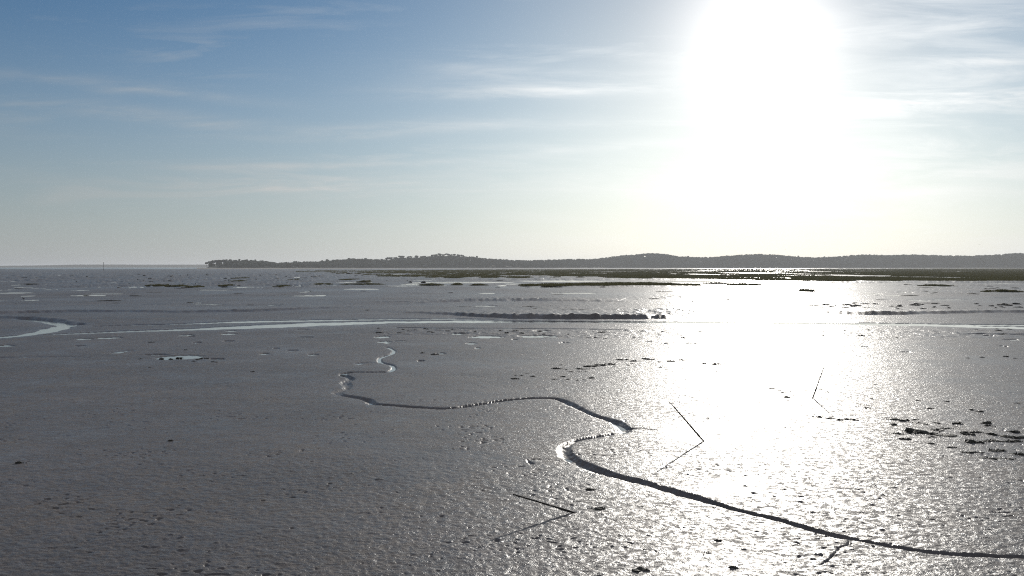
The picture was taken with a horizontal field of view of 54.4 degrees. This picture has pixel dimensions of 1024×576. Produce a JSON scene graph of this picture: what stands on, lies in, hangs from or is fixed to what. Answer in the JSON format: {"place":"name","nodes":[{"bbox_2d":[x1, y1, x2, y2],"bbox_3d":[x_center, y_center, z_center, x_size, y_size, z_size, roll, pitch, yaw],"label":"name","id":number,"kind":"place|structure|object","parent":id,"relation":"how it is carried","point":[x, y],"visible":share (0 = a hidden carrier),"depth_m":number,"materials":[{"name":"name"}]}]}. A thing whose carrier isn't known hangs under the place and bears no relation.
{"place":"outdoors","nodes":[
{"label":"outdoors","id":0,"kind":"place"},
{"bbox_2d":[0,268,196,268],"bbox_3d":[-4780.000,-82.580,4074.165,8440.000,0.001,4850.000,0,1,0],"label":"bay water","id":1,"kind":"structure","parent":0,"point":[98,268],"depth_m":2384.71,"materials":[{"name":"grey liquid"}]},
{"bbox_2d":[0,264,208,267],"bbox_3d":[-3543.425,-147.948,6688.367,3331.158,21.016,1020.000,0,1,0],"label":"distant hills","id":2,"kind":"structure","parent":0,"point":[117,266],"depth_m":6224.98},
{"bbox_2d":[197,268,574,268],"bbox_3d":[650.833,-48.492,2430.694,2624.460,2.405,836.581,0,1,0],"label":"beach","id":3,"kind":"structure","parent":0,"point":[385,268],"depth_m":2241.16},
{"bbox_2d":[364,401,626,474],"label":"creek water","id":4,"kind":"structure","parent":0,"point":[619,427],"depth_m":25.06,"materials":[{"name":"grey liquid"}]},
{"bbox_2d":[0,268,1023,575],"bbox_3d":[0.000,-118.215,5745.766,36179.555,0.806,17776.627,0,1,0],"label":"mudflat","id":5,"kind":"structure","parent":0,"point":[292,452],"depth_m":24.67,"materials":[{"name":"grey soil"}]},
{"bbox_2d":[145,284,168,286],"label":"grass patch","id":6,"kind":"object","parent":5,"relation":"on","point":[148,285],"visible":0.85,"depth_m":205.44,"materials":[{"name":"plant"}]},
{"bbox_2d":[164,284,187,286],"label":"grass patch","id":7,"kind":"object","parent":5,"relation":"on","point":[181,285],"visible":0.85,"depth_m":199.37,"materials":[{"name":"plant"}]},
{"bbox_2d":[185,285,204,287],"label":"grass patch","id":8,"kind":"object","parent":5,"relation":"on","point":[194,286],"visible":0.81,"depth_m":192.39,"materials":[{"name":"plant"}]},
{"bbox_2d":[311,283,333,284],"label":"grass patch","id":9,"kind":"object","parent":5,"relation":"on","point":[323,283],"visible":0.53,"depth_m":220.83,"materials":[{"name":"plant"}]},
{"bbox_2d":[341,283,383,284],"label":"grass patch","id":10,"kind":"object","parent":5,"relation":"on","point":[363,284],"visible":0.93,"depth_m":219.25,"materials":[{"name":"plant"}]},
{"bbox_2d":[420,283,443,285],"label":"grass patch","id":11,"kind":"object","parent":5,"relation":"on","point":[430,284],"visible":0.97,"depth_m":216.80,"materials":[{"name":"green plant"}]},
{"bbox_2d":[513,494,576,512],"bbox_3d":[0.547,3.497,16.077,1.097,0.402,0.072,0,1,-13],"label":"stake","id":12,"kind":"object","parent":5,"relation":"in","point":[564,509],"visible":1,"depth_m":16.09,"materials":[{"name":"brown wood"}]},
{"bbox_2d":[589,507,607,510],"bbox_3d":[1.405,3.659,16.428,0.374,0.073,0.224,0,1,-5],"label":"weed clump","id":13,"kind":"object","parent":5,"relation":"on","point":[598,508],"visible":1,"depth_m":16.41,"materials":[{"name":"black plant"}]},
{"bbox_2d":[632,566,652,571],"bbox_3d":[1.712,3.725,13.114,0.285,0.090,0.188,0,1,-5],"label":"weed clump","id":14,"kind":"object","parent":5,"relation":"on","point":[639,568],"visible":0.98,"depth_m":13.10,"materials":[{"name":"black plant"}]},
{"bbox_2d":[296,268,1023,286],"bbox_3d":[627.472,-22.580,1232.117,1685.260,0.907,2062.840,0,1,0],"label":"marsh grass","id":15,"kind":"structure","parent":5,"relation":"on","point":[982,274],"depth_m":486.50,"materials":[{"name":"plant"}]},
{"bbox_2d":[669,401,704,441],"bbox_3d":[4.040,3.098,22.891,0.855,0.972,0.057,0,1,8],"label":"stake","id":16,"kind":"object","parent":5,"relation":"on","point":[698,435],"visible":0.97,"depth_m":22.88,"materials":[{"name":"brown wood"}]},
{"bbox_2d":[799,288,814,291],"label":"grass patch","id":17,"kind":"object","parent":5,"relation":"on","point":[807,290],"visible":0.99,"depth_m":161.56,"materials":[{"name":"plant"}]},
{"bbox_2d":[812,366,824,397],"bbox_3d":[9.348,2.900,30.408,0.598,1.040,0.061,-1,1,-35],"label":"stake","id":18,"kind":"object","parent":5,"relation":"in","point":[818,382],"visible":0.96,"depth_m":30.39,"materials":[{"name":"brown wood"}]},
{"bbox_2d":[902,427,928,433],"bbox_3d":[9.790,3.483,24.151,0.677,0.161,0.732,0,1,-3],"label":"weed clump","id":19,"kind":"object","parent":5,"relation":"on","point":[912,430],"visible":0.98,"depth_m":24.05,"materials":[{"name":"black plant"}]},
{"bbox_2d":[917,284,953,285],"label":"grass patch","id":20,"kind":"object","parent":5,"relation":"on","point":[934,285],"visible":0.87,"depth_m":206.53,"materials":[{"name":"plant"}]},
{"bbox_2d":[935,434,956,436],"bbox_3d":[10.308,3.505,23.609,0.600,0.085,0.437,0,1,-5],"label":"weed clump","id":21,"kind":"object","parent":5,"relation":"on","point":[948,435],"visible":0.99,"depth_m":23.55,"materials":[{"name":"black plant"}]},
{"bbox_2d":[960,431,974,434],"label":"weed clump","id":22,"kind":"object","parent":5,"relation":"on","point":[964,433],"visible":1,"depth_m":23.77,"materials":[{"name":"black plant"}]},
{"bbox_2d":[965,439,986,443],"bbox_3d":[10.536,3.517,22.707,0.458,0.137,0.358,0,1,7],"label":"weed clump","id":23,"kind":"object","parent":5,"relation":"on","point":[969,441],"visible":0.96,"depth_m":22.64,"materials":[{"name":"black plant"}]},
{"bbox_2d":[978,456,1005,459],"bbox_3d":[10.031,3.560,20.796,0.628,0.072,0.397,0,1,-7],"label":"weed clump","id":24,"kind":"object","parent":5,"relation":"on","point":[1000,457],"visible":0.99,"depth_m":20.73,"materials":[{"name":"black plant"}]},
{"bbox_2d":[983,439,1002,441],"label":"weed clump","id":25,"kind":"object","parent":5,"relation":"on","point":[992,440],"visible":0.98,"depth_m":22.82,"materials":[{"name":"black plant"}]},
{"bbox_2d":[988,448,1006,451],"bbox_3d":[10.545,3.530,21.641,0.464,0.087,0.362,0,1,3],"label":"weed clump","id":26,"kind":"object","parent":5,"relation":"on","point":[999,450],"visible":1,"depth_m":21.57,"materials":[{"name":"black plant"}]},
{"bbox_2d":[980,289,1023,291],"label":"grass patch","id":27,"kind":"object","parent":5,"relation":"on","point":[1001,290],"visible":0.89,"depth_m":156.79,"materials":[{"name":"plant"}]},
{"bbox_2d":[998,435,1020,438],"bbox_3d":[11.718,3.511,23.448,0.513,0.094,0.305,1,2,37],"label":"weed clump","id":28,"kind":"object","parent":5,"relation":"on","point":[1009,436],"visible":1,"depth_m":23.39,"materials":[{"name":"black plant"}]},
{"bbox_2d":[1003,439,1022,441],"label":"weed clump","id":29,"kind":"object","parent":5,"relation":"on","point":[1008,440],"visible":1,"depth_m":22.79,"materials":[{"name":"black plant"}]},
{"bbox_2d":[0,274,1023,374],"bbox_3d":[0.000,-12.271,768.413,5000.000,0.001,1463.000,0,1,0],"label":"channel water","id":30,"kind":"structure","parent":0,"point":[59,326],"depth_m":70.94,"materials":[{"name":"grey liquid"}]},
{"bbox_2d":[0,0,1023,265],"label":"sky","id":31,"kind":"structure","parent":0,"point":[133,132],"materials":[{"name":"blue"}]},
{"bbox_2d":[207,256,1023,267],"bbox_3d":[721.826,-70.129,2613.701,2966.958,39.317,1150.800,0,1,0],"label":"hills","id":32,"kind":"structure","parent":0,"point":[728,266],"depth_m":2775.42,"materials":[{"name":"green plant"}]},
{"bbox_2d":[208,253,1023,267],"bbox_3d":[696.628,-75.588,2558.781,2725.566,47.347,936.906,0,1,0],"label":"forest","id":33,"kind":"object","parent":32,"relation":"on","point":[443,259],"visible":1,"depth_m":2795.21,"materials":[{"name":"green plant"}]}
]}

